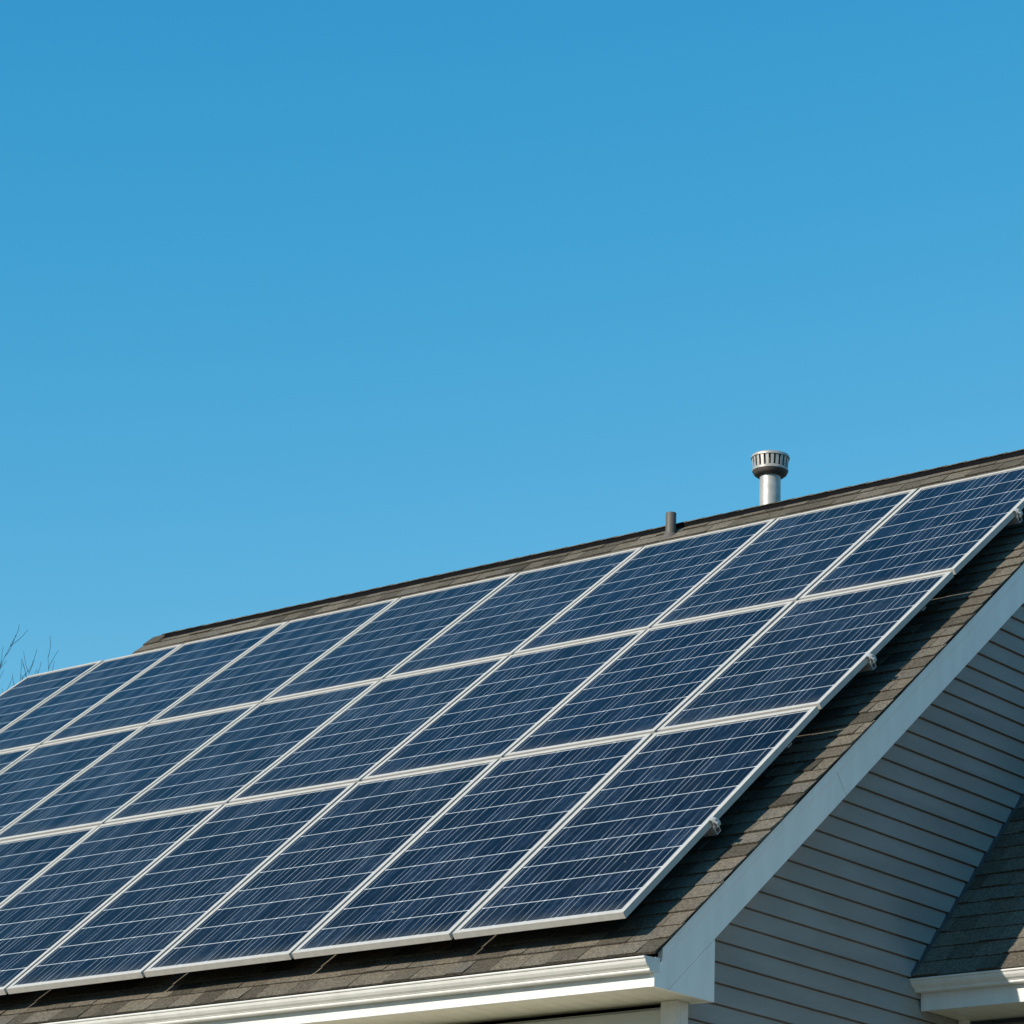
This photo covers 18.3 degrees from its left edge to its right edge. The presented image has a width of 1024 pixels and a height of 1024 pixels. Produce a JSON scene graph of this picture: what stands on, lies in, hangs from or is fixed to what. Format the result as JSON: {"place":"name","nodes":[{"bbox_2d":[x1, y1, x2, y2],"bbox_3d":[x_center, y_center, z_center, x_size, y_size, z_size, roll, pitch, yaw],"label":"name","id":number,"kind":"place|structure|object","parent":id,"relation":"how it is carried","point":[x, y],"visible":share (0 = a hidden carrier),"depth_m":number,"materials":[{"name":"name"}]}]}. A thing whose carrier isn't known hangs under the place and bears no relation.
{"place":"outdoors","nodes":[
{"label":"outdoors","id":0,"kind":"place"},
{"bbox_2d":[0,0,1023,694],"label":"sky","id":1,"kind":"structure","parent":0,"point":[301,301],"materials":[{"name":"blue"}]},
{"label":"ground","id":2,"kind":"structure","parent":0,"visible":0},
{"bbox_2d":[0,628,58,690],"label":"bare tree","id":3,"kind":"object","parent":2,"relation":"on","point":[12,643],"visible":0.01,"depth_m":34.51,"materials":[{"name":"brown plant"}]},
{"bbox_2d":[0,449,1023,1023],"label":"house","id":4,"kind":"structure","parent":2,"relation":"on","point":[858,859],"depth_m":15.64,"materials":[{"name":"plastic"}]},
{"bbox_2d":[662,511,675,538],"bbox_3d":[1.024,0.117,20.549,0.124,0.232,0.124,-13,-24,37],"label":"vent pipe","id":5,"kind":"object","parent":4,"relation":"on","point":[670,528],"visible":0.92,"depth_m":20.53,"materials":[{"name":"grey metal"}]},
{"bbox_2d":[702,817,720,836],"bbox_3d":[-2.392,2.241,17.409,8.736,0.172,0.105,-13,17,37],"label":"mounting rail","id":6,"kind":"object","parent":4,"relation":"attached to","point":[714,829],"visible":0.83,"depth_m":14.73,"materials":[{"name":"metal"}]},
{"bbox_2d":[0,825,99,905],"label":"solar panel","id":7,"kind":"object","parent":6,"relation":"attached to","point":[25,861],"visible":1,"depth_m":18.62,"materials":[{"name":"glass"}]},
{"bbox_2d":[0,804,223,994],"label":"solar panel","id":8,"kind":"object","parent":6,"relation":"attached to","point":[63,898],"visible":1,"depth_m":17.75,"materials":[{"name":"glass"}]},
{"bbox_2d":[6,782,356,993],"bbox_3d":[-1.734,1.992,16.994,0.990,0.032,2.000,-13,17,37],"label":"solar panel","id":9,"kind":"object","parent":6,"relation":"attached to","point":[141,924],"visible":1,"depth_m":16.92,"materials":[{"name":"glass"}]},
{"bbox_2d":[144,759,498,976],"bbox_3d":[-0.951,1.816,16.382,0.990,0.034,2.000,-13,17,37],"label":"solar panel","id":10,"kind":"object","parent":6,"relation":"attached to","point":[289,899],"visible":1,"depth_m":16.30,"materials":[{"name":"glass"}]},
{"bbox_2d":[292,733,651,958],"bbox_3d":[-0.168,1.638,15.769,0.990,0.033,2.000,-13,17,37],"label":"solar panel","id":11,"kind":"object","parent":6,"relation":"attached to","point":[452,868],"visible":1,"depth_m":15.69,"materials":[{"name":"glass"}]},
{"bbox_2d":[452,706,818,938],"bbox_3d":[0.616,1.462,15.157,0.990,0.032,2.000,-13,17,37],"label":"solar panel","id":12,"kind":"object","parent":6,"relation":"attached to","point":[627,835],"visible":1,"depth_m":15.06,"materials":[{"name":"glass"}]},
{"bbox_2d":[751,450,789,505],"bbox_3d":[1.664,0.003,20.541,0.260,0.788,0.260,-13,-24,37],"label":"flue vent","id":13,"kind":"object","parent":4,"relation":"on","point":[770,470],"visible":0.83,"depth_m":20.55,"materials":[{"name":"metal"}]},
{"bbox_2d":[859,654,876,671],"bbox_3d":[-1.518,1.550,18.727,8.736,0.185,0.105,-13,16,37],"label":"mounting rail","id":14,"kind":"object","parent":4,"relation":"attached to","point":[870,665],"visible":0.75,"depth_m":16.05,"materials":[{"name":"metal"}]},
{"bbox_2d":[0,703,258,841],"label":"solar panel","id":15,"kind":"object","parent":14,"relation":"attached to","point":[110,784],"visible":1,"depth_m":19.58,"materials":[{"name":"glass"}]},
{"bbox_2d":[361,629,646,780],"bbox_3d":[-0.025,1.081,17.778,0.990,0.034,1.608,-13,16,37],"label":"solar panel","id":16,"kind":"object","parent":14,"relation":"attached to","point":[502,709],"visible":1,"depth_m":17.74,"materials":[{"name":"glass"}]},
{"bbox_2d":[504,601,793,756],"bbox_3d":[0.758,0.903,17.165,0.990,0.033,1.608,-13,16,37],"label":"solar panel","id":17,"kind":"object","parent":14,"relation":"attached to","point":[652,680],"visible":1,"depth_m":17.12,"materials":[{"name":"glass"}]},
{"bbox_2d":[657,571,953,731],"bbox_3d":[1.541,0.727,16.553,0.990,0.032,1.608,-13,16,37],"label":"solar panel","id":18,"kind":"object","parent":14,"relation":"on","point":[808,652],"visible":1,"depth_m":16.50,"materials":[{"name":"glass"}]},
{"bbox_2d":[1006,508,1022,525],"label":"mounting rail","id":19,"kind":"object","parent":4,"relation":"attached to","point":[1017,519],"visible":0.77,"depth_m":17.51,"materials":[{"name":"metal"}]},
{"bbox_2d":[0,660,102,731],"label":"solar panel","id":20,"kind":"object","parent":19,"relation":"attached to","point":[23,697],"visible":1,"depth_m":22.79,"materials":[{"name":"glass"}]},
{"bbox_2d":[149,598,399,723],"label":"solar panel","id":21,"kind":"object","parent":19,"relation":"attached to","point":[266,668],"visible":1,"depth_m":20.84,"materials":[{"name":"glass"}]},
{"bbox_2d":[263,573,517,701],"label":"solar panel","id":22,"kind":"object","parent":19,"relation":"attached to","point":[390,639],"visible":1,"depth_m":20.22,"materials":[{"name":"glass"}]},
{"bbox_2d":[799,466,1023,599],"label":"solar panel","id":23,"kind":"object","parent":19,"relation":"on","point":[956,527],"visible":1,"depth_m":17.71,"materials":[{"name":"glass"}]},
{"bbox_3d":[-1.173,1.265,19.322,8.648,0.178,0.105,-13,16,37],"label":"rail","id":24,"kind":"object","parent":4,"relation":"attached to","visible":0},
{"bbox_2d":[0,746,37,772],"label":"solar panel","id":25,"kind":"object","parent":24,"relation":"attached to","point":[8,759],"visible":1,"depth_m":21.13,"materials":[{"name":"glass"}]},
{"bbox_2d":[0,725,144,832],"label":"solar panel","id":26,"kind":"object","parent":24,"relation":"attached to","point":[35,777],"visible":1,"depth_m":20.40,"materials":[{"name":"glass"}]},
{"bbox_2d":[104,680,379,823],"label":"solar panel","id":27,"kind":"object","parent":24,"relation":"attached to","point":[227,765],"visible":1,"depth_m":18.96,"materials":[{"name":"glass"}]},
{"bbox_2d":[229,655,508,802],"bbox_3d":[-0.809,1.258,18.390,0.990,0.033,1.608,-13,16,37],"label":"solar panel","id":28,"kind":"object","parent":24,"relation":"attached to","point":[367,732],"visible":1,"depth_m":18.35,"materials":[{"name":"glass"}]},
{"bbox_3d":[-0.323,0.614,20.598,8.648,0.155,0.105,-13,15,37],"label":"rail","id":29,"kind":"object","parent":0,"visible":0},
{"bbox_2d":[0,644,182,752],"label":"solar panel","id":30,"kind":"object","parent":29,"relation":"attached to","point":[40,724],"visible":1,"depth_m":22.05,"materials":[{"name":"glass"}]},
{"bbox_2d":[42,622,287,744],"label":"solar panel","id":31,"kind":"object","parent":29,"relation":"attached to","point":[153,692],"visible":1,"depth_m":21.45,"materials":[{"name":"glass"}]},
{"bbox_2d":[385,547,642,678],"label":"solar panel","id":32,"kind":"object","parent":29,"relation":"attached to","point":[514,614],"visible":1,"depth_m":19.61,"materials":[{"name":"glass"}]},
{"bbox_2d":[514,518,775,653],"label":"solar panel","id":33,"kind":"object","parent":29,"relation":"attached to","point":[647,587],"visible":1,"depth_m":18.99,"materials":[{"name":"glass"}]},
{"bbox_2d":[652,489,917,627],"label":"solar panel","id":34,"kind":"object","parent":29,"relation":"attached to","point":[794,558],"visible":1,"depth_m":18.38,"materials":[{"name":"glass"}]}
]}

